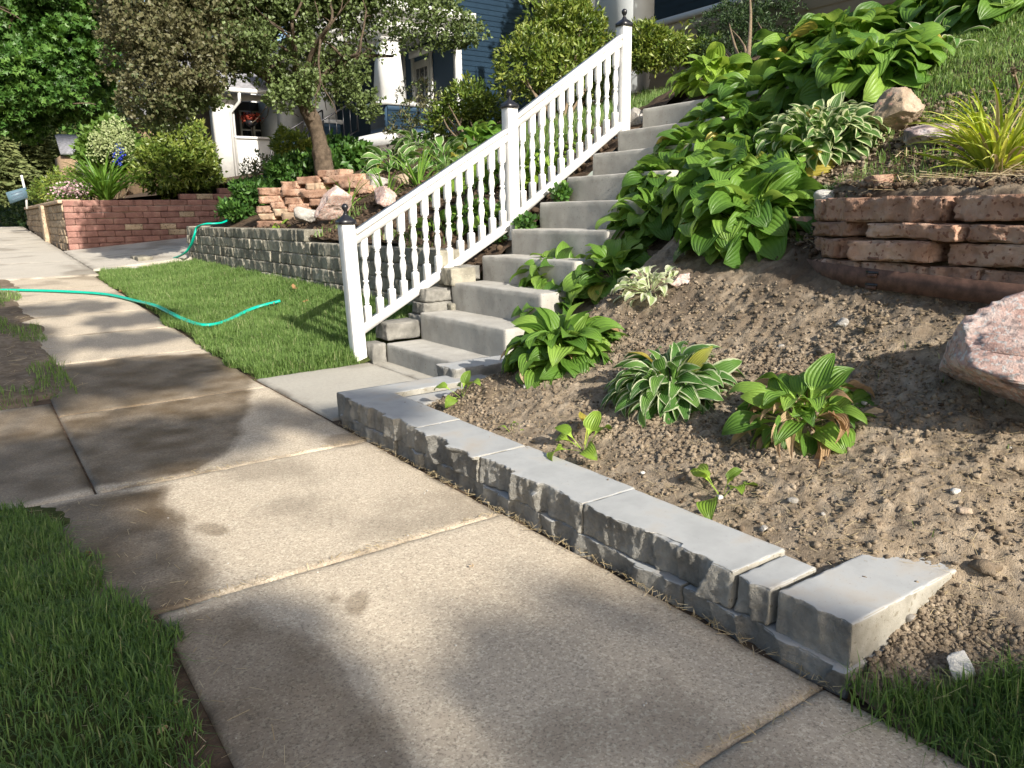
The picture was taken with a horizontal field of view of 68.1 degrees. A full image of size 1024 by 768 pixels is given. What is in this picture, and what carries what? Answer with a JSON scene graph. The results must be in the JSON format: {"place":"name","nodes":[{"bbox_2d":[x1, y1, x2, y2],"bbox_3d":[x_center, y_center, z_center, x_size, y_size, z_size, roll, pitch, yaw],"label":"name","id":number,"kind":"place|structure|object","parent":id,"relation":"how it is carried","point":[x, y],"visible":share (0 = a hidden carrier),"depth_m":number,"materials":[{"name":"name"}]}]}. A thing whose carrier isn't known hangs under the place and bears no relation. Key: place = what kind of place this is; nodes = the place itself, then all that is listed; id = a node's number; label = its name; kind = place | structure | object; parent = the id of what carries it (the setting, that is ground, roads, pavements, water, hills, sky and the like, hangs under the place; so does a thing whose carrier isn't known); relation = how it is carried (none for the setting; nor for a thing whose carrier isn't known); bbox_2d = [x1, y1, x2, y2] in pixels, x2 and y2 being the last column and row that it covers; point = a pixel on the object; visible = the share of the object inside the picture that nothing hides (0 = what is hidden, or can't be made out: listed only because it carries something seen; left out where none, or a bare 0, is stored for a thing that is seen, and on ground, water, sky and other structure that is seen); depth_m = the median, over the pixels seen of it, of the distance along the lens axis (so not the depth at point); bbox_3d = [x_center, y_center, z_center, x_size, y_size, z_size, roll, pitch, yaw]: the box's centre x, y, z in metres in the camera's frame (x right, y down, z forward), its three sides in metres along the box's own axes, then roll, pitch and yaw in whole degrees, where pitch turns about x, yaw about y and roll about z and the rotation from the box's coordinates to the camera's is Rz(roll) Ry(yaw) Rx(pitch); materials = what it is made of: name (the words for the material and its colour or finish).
{"place":"outdoors","nodes":[
{"label":"outdoors","id":0,"kind":"place"},
{"bbox_2d":[0,279,60,409],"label":"verge dirt","id":1,"kind":"structure","parent":0,"point":[21,375],"depth_m":5.47,"materials":[{"name":"soil"}]},
{"bbox_2d":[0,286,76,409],"bbox_3d":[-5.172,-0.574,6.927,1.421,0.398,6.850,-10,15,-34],"label":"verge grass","id":2,"kind":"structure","parent":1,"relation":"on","point":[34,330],"depth_m":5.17,"materials":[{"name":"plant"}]},
{"bbox_2d":[0,499,228,767],"bbox_3d":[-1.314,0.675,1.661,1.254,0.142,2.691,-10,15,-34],"label":"verge grass","id":3,"kind":"structure","parent":0,"point":[14,582],"depth_m":1.84,"materials":[{"name":"plant"}]},
{"bbox_2d":[0,238,338,280],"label":"driveway","id":4,"kind":"structure","parent":0,"point":[86,262],"depth_m":12.52,"materials":[{"name":"grey concrete"}]},
{"bbox_2d":[97,149,392,199],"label":"terrace","id":5,"kind":"structure","parent":0,"point":[141,195],"depth_m":19.18,"materials":[{"name":"soil"}]},
{"bbox_2d":[25,164,97,206],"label":"shrub","id":6,"kind":"object","parent":5,"relation":"on","point":[38,189],"visible":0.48,"depth_m":17.10,"materials":[{"name":"green plant"}]},
{"bbox_2d":[55,134,96,199],"bbox_3d":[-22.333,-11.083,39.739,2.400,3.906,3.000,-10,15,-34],"label":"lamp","id":7,"kind":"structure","parent":5,"relation":"on","point":[64,141],"depth_m":38.35,"materials":[{"name":"grey"}]},
{"bbox_2d":[46,147,145,199],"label":"daylily","id":8,"kind":"object","parent":5,"relation":"on","point":[105,185],"visible":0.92,"depth_m":15.04,"materials":[{"name":"plant"}]},
{"bbox_2d":[68,112,146,198],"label":"hydrangea bush","id":9,"kind":"object","parent":5,"relation":"on","point":[100,137],"visible":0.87,"depth_m":15.85,"materials":[{"name":"green plant"}]},
{"bbox_2d":[126,114,228,199],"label":"azalea bush","id":10,"kind":"object","parent":5,"relation":"on","point":[191,159],"visible":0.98,"depth_m":15.76,"materials":[{"name":"green plant"}]},
{"bbox_2d":[145,20,307,193],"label":"white house","id":11,"kind":"structure","parent":5,"relation":"on","point":[234,138],"depth_m":24.72,"materials":[{"name":"paint"}]},
{"bbox_2d":[238,148,272,178],"bbox_3d":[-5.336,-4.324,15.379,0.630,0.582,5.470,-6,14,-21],"label":"azalea bush","id":12,"kind":"object","parent":5,"relation":"on","point":[256,172],"visible":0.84,"depth_m":13.38,"materials":[{"name":"white plant"}]},
{"bbox_2d":[267,122,312,156],"bbox_3d":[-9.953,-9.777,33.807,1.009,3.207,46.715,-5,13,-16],"label":"azalea bush","id":13,"kind":"object","parent":5,"relation":"on","point":[287,136],"visible":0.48,"depth_m":12.46,"materials":[{"name":"green plant"}]},
{"bbox_2d":[254,0,614,159],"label":"blue house","id":14,"kind":"structure","parent":5,"relation":"on","point":[390,74],"depth_m":19.94,"materials":[{"name":"wood"}]},
{"bbox_2d":[414,58,429,102],"bbox_3d":[-2.449,-7.864,21.101,0.076,2.160,0.870,-10,15,-34],"label":"door","id":15,"kind":"structure","parent":14,"relation":"in","point":[421,67],"depth_m":20.94,"materials":[{"name":"grey glass"}]},
{"bbox_2d":[95,257,420,379],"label":"lawn grass","id":16,"kind":"structure","parent":0,"point":[172,286],"depth_m":6.96,"materials":[{"name":"plant"}]},
{"bbox_2d":[186,226,475,309],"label":"block wall","id":17,"kind":"structure","parent":16,"relation":"on","point":[294,253],"depth_m":8.19,"materials":[{"name":"grey stone"}]},
{"bbox_2d":[366,264,479,364],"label":"stair edge wall","id":18,"kind":"structure","parent":16,"relation":"on","point":[434,298],"depth_m":5.64,"materials":[{"name":"grey stone"}]},
{"bbox_2d":[335,9,632,362],"bbox_3d":[-0.098,-1.641,5.978,2.756,2.765,0.124,-10,15,-34],"label":"stair railing","id":19,"kind":"object","parent":18,"relation":"on","point":[514,202],"visible":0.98,"depth_m":5.92,"materials":[{"name":"white paint"}]},
{"bbox_2d":[60,210,539,360],"bbox_3d":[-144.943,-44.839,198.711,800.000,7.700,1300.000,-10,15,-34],"label":"ground","id":20,"kind":"structure","parent":0,"point":[481,272],"depth_m":12.64,"materials":[{"name":"soil"}]},
{"bbox_2d":[0,197,40,232],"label":"hedge","id":21,"kind":"object","parent":20,"relation":"on","point":[14,215],"visible":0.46,"depth_m":23.84,"materials":[{"name":"green plant"}]},
{"bbox_2d":[0,135,47,207],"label":"spruce tree","id":22,"kind":"object","parent":20,"relation":"on","point":[12,168],"visible":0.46,"depth_m":42.99,"materials":[{"name":"green plant"}]},
{"bbox_2d":[13,134,96,212],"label":"shrub","id":23,"kind":"object","parent":20,"relation":"on","point":[43,160],"visible":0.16,"depth_m":46.88,"materials":[{"name":"green plant"}]},
{"bbox_2d":[0,0,133,147],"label":"maple tree","id":24,"kind":"object","parent":20,"relation":"on","point":[50,82],"visible":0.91,"depth_m":19.38,"materials":[{"name":"green plant"}]},
{"bbox_2d":[62,188,297,249],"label":"brick retaining wall","id":25,"kind":"structure","parent":20,"relation":"on","point":[134,220],"depth_m":15.18,"materials":[{"name":"brick"}]},
{"bbox_2d":[257,361,431,420],"bbox_3d":[-0.936,0.056,4.815,0.957,0.116,1.292,-10,15,-34],"label":"stair landing","id":26,"kind":"object","parent":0,"point":[316,391],"visible":0.48,"depth_m":4.90,"materials":[{"name":"concrete"}]},
{"bbox_2d":[0,227,966,767],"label":"sidewalk","id":27,"kind":"structure","parent":0,"point":[556,657],"depth_m":2.13,"materials":[{"name":"concrete"}]},
{"bbox_2d":[24,200,77,250],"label":"tan block wall","id":28,"kind":"structure","parent":27,"relation":"on","point":[49,227],"depth_m":16.83,"materials":[{"name":"stone"}]},
{"bbox_2d":[0,218,280,326],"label":"garden hose","id":29,"kind":"object","parent":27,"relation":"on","point":[150,303],"visible":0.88,"depth_m":8.52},
{"bbox_2d":[29,491,310,767],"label":"dry litter","id":30,"kind":"object","parent":27,"relation":"on","point":[173,670],"visible":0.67,"depth_m":1.79,"materials":[{"name":"plant"}]},
{"bbox_2d":[98,440,829,767],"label":"dry litter","id":31,"kind":"object","parent":27,"relation":"on","point":[779,712],"visible":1,"depth_m":1.67,"materials":[{"name":"plant"}]},
{"bbox_2d":[33,276,973,767],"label":"joint bed","id":32,"kind":"object","parent":27,"relation":"on","point":[221,756],"visible":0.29,"depth_m":1.76,"materials":[{"name":"soil"}]},
{"bbox_2d":[339,422,841,690],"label":"dry litter","id":33,"kind":"object","parent":27,"relation":"on","point":[637,583],"visible":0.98,"depth_m":2.22,"materials":[{"name":"plant"}]},
{"bbox_2d":[211,56,758,271],"bbox_3d":[1.624,-3.586,11.878,10.980,2.905,8.330,-10,15,-34],"label":"planting bed","id":34,"kind":"object","parent":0,"point":[660,100],"visible":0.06,"depth_m":7.35,"materials":[{"name":"soil"}]},
{"bbox_2d":[214,148,314,223],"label":"ground cover","id":35,"kind":"object","parent":34,"relation":"on","point":[242,203],"visible":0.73,"depth_m":11.53,"materials":[{"name":"green plant"}]},
{"bbox_2d":[87,0,493,175],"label":"tree","id":36,"kind":"object","parent":34,"relation":"on","point":[168,96],"visible":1,"depth_m":9.93,"materials":[{"name":"green plant"}]},
{"bbox_2d":[256,169,375,227],"bbox_3d":[-2.528,-2.416,9.912,2.003,0.735,0.411,5,14,26],"label":"sandstone stack","id":37,"kind":"object","parent":34,"relation":"on","point":[282,201],"visible":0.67,"depth_m":9.91,"materials":[{"name":"stone"}]},
{"bbox_2d":[314,185,351,220],"bbox_3d":[-2.018,-2.055,8.614,0.410,0.392,0.459,5,14,23],"label":"boulder","id":38,"kind":"object","parent":34,"relation":"on","point":[333,200],"visible":0.92,"depth_m":8.50,"materials":[{"name":"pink stone"}]},
{"bbox_2d":[304,127,382,176],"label":"peony bush","id":39,"kind":"object","parent":34,"relation":"on","point":[348,152],"visible":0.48,"depth_m":11.49,"materials":[{"name":"green plant"}]},
{"bbox_2d":[360,137,416,174],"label":"hosta","id":40,"kind":"object","parent":34,"relation":"on","point":[375,160],"visible":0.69,"depth_m":10.33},
{"bbox_2d":[314,174,497,247],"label":"weed grass","id":41,"kind":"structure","parent":34,"relation":"on","point":[358,213],"depth_m":7.25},
{"bbox_2d":[389,128,437,154],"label":"hosta","id":42,"kind":"object","parent":34,"relation":"on","point":[409,135],"visible":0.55,"depth_m":11.65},
{"bbox_2d":[385,136,447,186],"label":"daylily","id":43,"kind":"object","parent":34,"relation":"on","point":[421,164],"visible":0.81,"depth_m":8.63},
{"bbox_2d":[382,75,454,146],"bbox_3d":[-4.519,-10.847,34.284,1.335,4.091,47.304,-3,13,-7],"label":"rhododendron bush","id":44,"kind":"object","parent":34,"relation":"on","point":[415,120],"visible":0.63,"depth_m":12.25,"materials":[{"name":"green plant"}]},
{"bbox_2d":[403,136,472,173],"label":"hosta","id":45,"kind":"object","parent":34,"relation":"on","point":[439,141],"visible":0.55,"depth_m":9.22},
{"bbox_2d":[420,70,502,139],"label":"rhododendron bush","id":46,"kind":"object","parent":34,"relation":"on","point":[468,114],"visible":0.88,"depth_m":11.21,"materials":[{"name":"green plant"}]},
{"bbox_2d":[439,195,498,232],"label":"hosta","id":47,"kind":"object","parent":34,"relation":"on","point":[475,206],"visible":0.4,"depth_m":6.48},
{"bbox_2d":[446,119,501,154],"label":"hosta","id":48,"kind":"object","parent":34,"relation":"on","point":[482,131],"visible":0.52,"depth_m":9.39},
{"bbox_2d":[519,151,569,188],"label":"hosta","id":49,"kind":"object","parent":34,"relation":"on","point":[537,167],"visible":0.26,"depth_m":6.59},
{"bbox_2d":[426,84,673,174],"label":"lawn grass","id":50,"kind":"structure","parent":34,"relation":"on","point":[639,100],"depth_m":8.69,"materials":[{"name":"plant"}]},
{"bbox_2d":[488,0,613,119],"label":"rhododendron bush","id":51,"kind":"object","parent":34,"relation":"on","point":[560,46],"visible":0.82,"depth_m":9.78,"materials":[{"name":"green plant"}]},
{"bbox_2d":[611,16,723,77],"bbox_3d":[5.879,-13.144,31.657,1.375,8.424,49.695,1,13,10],"label":"rhododendron bush","id":52,"kind":"object","parent":34,"relation":"on","point":[653,41],"visible":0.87,"depth_m":8.91,"materials":[{"name":"green plant"}]},
{"bbox_2d":[427,178,1023,767],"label":"soil bed","id":53,"kind":"object","parent":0,"point":[786,270],"visible":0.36,"depth_m":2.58,"materials":[{"name":"soil"}]},
{"bbox_2d":[434,370,480,407],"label":"hosta seedling","id":54,"kind":"object","parent":53,"relation":"on","point":[464,380],"visible":1,"depth_m":3.67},
{"bbox_2d":[436,354,507,377],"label":"stone block","id":55,"kind":"structure","parent":53,"relation":"on","point":[488,366],"depth_m":4.35,"materials":[{"name":"grey stone"}]},
{"bbox_2d":[511,281,588,317],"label":"hosta","id":56,"kind":"object","parent":53,"relation":"on","point":[547,286],"visible":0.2,"depth_m":4.96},
{"bbox_2d":[500,302,627,388],"bbox_3d":[0.280,-0.160,3.789,0.659,0.474,0.672,-4,13,-11],"label":"hosta","id":57,"kind":"object","parent":53,"relation":"on","point":[545,343],"visible":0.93,"depth_m":3.61,"materials":[{"name":"plant"}]},
{"bbox_2d":[546,411,611,460],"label":"hosta seedling","id":58,"kind":"object","parent":53,"relation":"on","point":[591,421],"visible":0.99,"depth_m":2.89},
{"bbox_2d":[558,235,651,304],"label":"hosta","id":59,"kind":"object","parent":53,"relation":"on","point":[580,281],"visible":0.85,"depth_m":4.82,"materials":[{"name":"plant"}]},
{"bbox_2d":[610,265,678,306],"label":"hosta","id":60,"kind":"object","parent":53,"relation":"on","point":[641,283],"visible":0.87,"depth_m":3.99,"materials":[{"name":"plant"}]},
{"bbox_2d":[337,374,955,698],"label":"retaining wall","id":61,"kind":"structure","parent":53,"relation":"on","point":[776,599],"depth_m":2.14,"materials":[{"name":"grey stone"}]},
{"bbox_2d":[600,341,743,428],"bbox_3d":[0.676,0.009,3.136,0.582,0.368,0.617,-10,15,-34],"label":"hosta","id":62,"kind":"object","parent":53,"relation":"on","point":[638,383],"visible":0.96,"depth_m":2.99,"materials":[{"name":"plant"}]},
{"bbox_2d":[691,463,757,519],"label":"hosta seedling","id":63,"kind":"object","parent":53,"relation":"on","point":[706,508],"visible":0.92,"depth_m":2.37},
{"bbox_2d":[435,282,1023,668],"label":"pebbles","id":64,"kind":"object","parent":53,"relation":"on","point":[829,462],"visible":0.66,"depth_m":2.33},
{"bbox_2d":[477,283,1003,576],"bbox_3d":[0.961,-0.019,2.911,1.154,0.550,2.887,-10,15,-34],"label":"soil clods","id":65,"kind":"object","parent":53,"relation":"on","point":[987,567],"visible":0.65,"depth_m":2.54,"materials":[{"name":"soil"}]},
{"bbox_2d":[672,157,824,268],"bbox_3d":[1.264,-0.928,4.085,0.824,0.556,0.871,-10,15,-34],"label":"hosta","id":66,"kind":"object","parent":53,"relation":"on","point":[768,203],"visible":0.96,"depth_m":3.88,"materials":[{"name":"plant"}]},
{"bbox_2d":[721,353,885,468],"bbox_3d":[1.029,0.089,2.650,0.570,0.390,0.538,-10,15,-34],"label":"hosta","id":67,"kind":"object","parent":53,"relation":"on","point":[820,381],"visible":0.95,"depth_m":2.58,"materials":[{"name":"plant"}]},
{"bbox_2d":[802,119,1023,248],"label":"straw","id":68,"kind":"object","parent":53,"relation":"on","point":[965,174],"visible":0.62,"depth_m":3.31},
{"bbox_2d":[807,257,1023,303],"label":"stone block","id":69,"kind":"object","parent":53,"relation":"on","point":[977,291],"visible":0.94,"depth_m":2.93,"materials":[{"name":"stone"}]},
{"bbox_2d":[812,194,1023,283],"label":"curved stone wall","id":70,"kind":"structure","parent":53,"relation":"on","point":[936,228],"depth_m":2.94,"materials":[{"name":"red stone"}]},
{"bbox_2d":[838,642,1023,767],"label":"dark grass","id":71,"kind":"structure","parent":53,"relation":"on","point":[981,712],"depth_m":1.55,"materials":[{"name":"plant"}]},
{"bbox_2d":[849,587,1023,767],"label":"soil clods","id":72,"kind":"object","parent":53,"relation":"on","point":[978,625],"visible":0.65,"depth_m":1.72,"materials":[{"name":"soil"}]},
{"bbox_2d":[947,650,975,682],"bbox_3d":[0.985,0.627,1.666,0.058,0.070,0.080,6,14,27],"label":"stone chunk","id":73,"kind":"object","parent":53,"relation":"on","point":[956,661],"visible":0.78,"depth_m":1.65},
{"bbox_2d":[939,291,1023,405],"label":"granite boulder","id":74,"kind":"object","parent":53,"relation":"on","point":[984,350],"visible":0.88,"depth_m":2.24,"materials":[{"name":"stone"}]},
{"bbox_2d":[585,0,899,127],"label":"porch house","id":75,"kind":"structure","parent":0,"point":[671,13],"depth_m":11.47,"materials":[{"name":"grey paint"}]},
{"bbox_2d":[647,18,1023,249],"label":"bank","id":76,"kind":"structure","parent":0,"point":[658,243],"depth_m":4.17,"materials":[{"name":"soil"}]},
{"bbox_2d":[387,86,791,376],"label":"concrete stairs","id":77,"kind":"structure","parent":76,"relation":"on","point":[476,323],"depth_m":5.49,"materials":[{"name":"concrete"}]},
{"bbox_2d":[595,178,677,255],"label":"hosta","id":78,"kind":"object","parent":76,"relation":"on","point":[650,225],"visible":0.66,"depth_m":5.05,"materials":[{"name":"plant"}]},
{"bbox_2d":[616,149,693,199],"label":"hosta","id":79,"kind":"object","parent":76,"relation":"on","point":[634,178],"visible":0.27,"depth_m":5.43,"materials":[{"name":"plant"}]},
{"bbox_2d":[651,117,744,169],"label":"hosta","id":80,"kind":"object","parent":76,"relation":"on","point":[671,136],"visible":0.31,"depth_m":5.54,"materials":[{"name":"plant"}]},
{"bbox_2d":[665,41,754,98],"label":"hosta","id":81,"kind":"object","parent":76,"relation":"on","point":[715,61],"visible":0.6,"depth_m":6.20,"materials":[{"name":"plant"}]},
{"bbox_2d":[661,134,775,223],"bbox_3d":[1.298,-1.206,4.516,0.798,0.552,0.840,3,13,16],"label":"hosta","id":82,"kind":"object","parent":76,"relation":"on","point":[696,161],"visible":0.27,"depth_m":4.42,"materials":[{"name":"plant"}]},
{"bbox_2d":[678,89,761,141],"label":"hosta","id":83,"kind":"object","parent":76,"relation":"on","point":[694,114],"visible":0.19,"depth_m":5.62,"materials":[{"name":"plant"}]},
{"bbox_2d":[701,101,787,151],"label":"hosta","id":84,"kind":"object","parent":76,"relation":"on","point":[760,114],"visible":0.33,"depth_m":5.34,"materials":[{"name":"plant"}]},
{"bbox_2d":[685,0,808,70],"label":"yew bush","id":85,"kind":"object","parent":76,"relation":"on","point":[747,43],"visible":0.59,"depth_m":9.38,"materials":[{"name":"green plant"}]},
{"bbox_2d":[702,58,795,118],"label":"hosta","id":86,"kind":"object","parent":76,"relation":"on","point":[721,88],"visible":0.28,"depth_m":5.65,"materials":[{"name":"plant"}]},
{"bbox_2d":[693,120,835,215],"bbox_3d":[1.455,-1.253,4.439,0.824,0.553,0.836,-10,15,-34],"label":"hosta","id":87,"kind":"object","parent":76,"relation":"on","point":[785,151],"visible":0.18,"depth_m":4.25,"materials":[{"name":"plant"}]},
{"bbox_2d":[744,13,824,69],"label":"hosta","id":88,"kind":"object","parent":76,"relation":"on","point":[767,46],"visible":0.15,"depth_m":6.14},
{"bbox_2d":[755,33,853,113],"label":"hosta","id":89,"kind":"object","parent":76,"relation":"on","point":[778,94],"visible":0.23,"depth_m":5.35,"materials":[{"name":"plant"}]},
{"bbox_2d":[753,91,890,170],"bbox_3d":[1.804,-1.435,4.417,0.803,0.508,0.830,-10,15,-34],"label":"hosta","id":90,"kind":"object","parent":76,"relation":"on","point":[831,122],"visible":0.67,"depth_m":4.20,"materials":[{"name":"plant"}]},
{"bbox_2d":[777,1,904,57],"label":"hosta","id":91,"kind":"object","parent":76,"relation":"on","point":[864,17],"visible":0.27,"depth_m":5.74,"materials":[{"name":"plant"}]},
{"bbox_2d":[671,84,1023,244],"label":"bank crumbs","id":92,"kind":"object","parent":76,"relation":"on","point":[821,179],"visible":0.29,"depth_m":3.89,"materials":[{"name":"soil"}]},
{"bbox_2d":[793,21,954,104],"bbox_3d":[2.342,-2.037,4.853,0.914,0.548,0.873,-10,15,-34],"label":"hosta","id":93,"kind":"object","parent":76,"relation":"on","point":[848,65],"visible":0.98,"depth_m":4.61,"materials":[{"name":"plant"}]},
{"bbox_2d":[724,94,1023,242],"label":"straw","id":94,"kind":"object","parent":76,"relation":"on","point":[915,166],"visible":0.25,"depth_m":3.79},
{"bbox_2d":[868,87,924,131],"bbox_3d":[2.116,-1.511,4.172,0.249,0.240,0.296,-10,15,-34],"label":"boulder","id":95,"kind":"object","parent":76,"relation":"on","point":[895,108],"visible":0.98,"depth_m":4.10,"materials":[{"name":"stone"}]},
{"bbox_2d":[775,126,1023,260],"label":"mulch","id":96,"kind":"object","parent":76,"relation":"on","point":[814,252],"visible":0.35,"depth_m":3.26,"materials":[{"name":"soil"}]},
{"bbox_2d":[793,100,1006,215],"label":"weed grass","id":97,"kind":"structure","parent":76,"relation":"on","point":[896,161],"depth_m":3.78,"materials":[{"name":"plant"}]},
{"bbox_2d":[892,0,944,28],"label":"hosta","id":98,"kind":"object","parent":76,"relation":"on","point":[920,11],"visible":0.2,"depth_m":5.52,"materials":[{"name":"plant"}]},
{"bbox_2d":[903,123,959,146],"bbox_3d":[2.202,-1.282,3.917,0.271,0.135,0.348,-10,15,-34],"label":"boulder","id":99,"kind":"object","parent":76,"relation":"on","point":[915,132],"visible":0.52,"depth_m":3.88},
{"bbox_2d":[851,7,1023,128],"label":"lawn grass","id":100,"kind":"structure","parent":76,"relation":"on","point":[990,52],"depth_m":4.38,"materials":[{"name":"plant"}]},
{"bbox_2d":[890,6,992,63],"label":"hosta","id":101,"kind":"object","parent":76,"relation":"on","point":[949,39],"visible":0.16,"depth_m":4.80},
{"bbox_2d":[903,77,1023,172],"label":"strap leaf plant","id":102,"kind":"object","parent":76,"relation":"on","point":[981,145],"visible":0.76,"depth_m":3.22,"materials":[{"name":"plant"}]},
{"bbox_2d":[934,0,1023,36],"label":"hosta","id":103,"kind":"object","parent":76,"relation":"on","point":[966,14],"visible":0.91,"depth_m":5.07,"materials":[{"name":"plant"}]},
{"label":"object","id":104,"kind":"structure","parent":0,"visible":0},
{"bbox_2d":[509,241,585,288],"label":"hosta","id":105,"kind":"object","parent":104,"relation":"on","point":[534,279],"visible":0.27,"depth_m":5.28,"materials":[{"name":"plant"}]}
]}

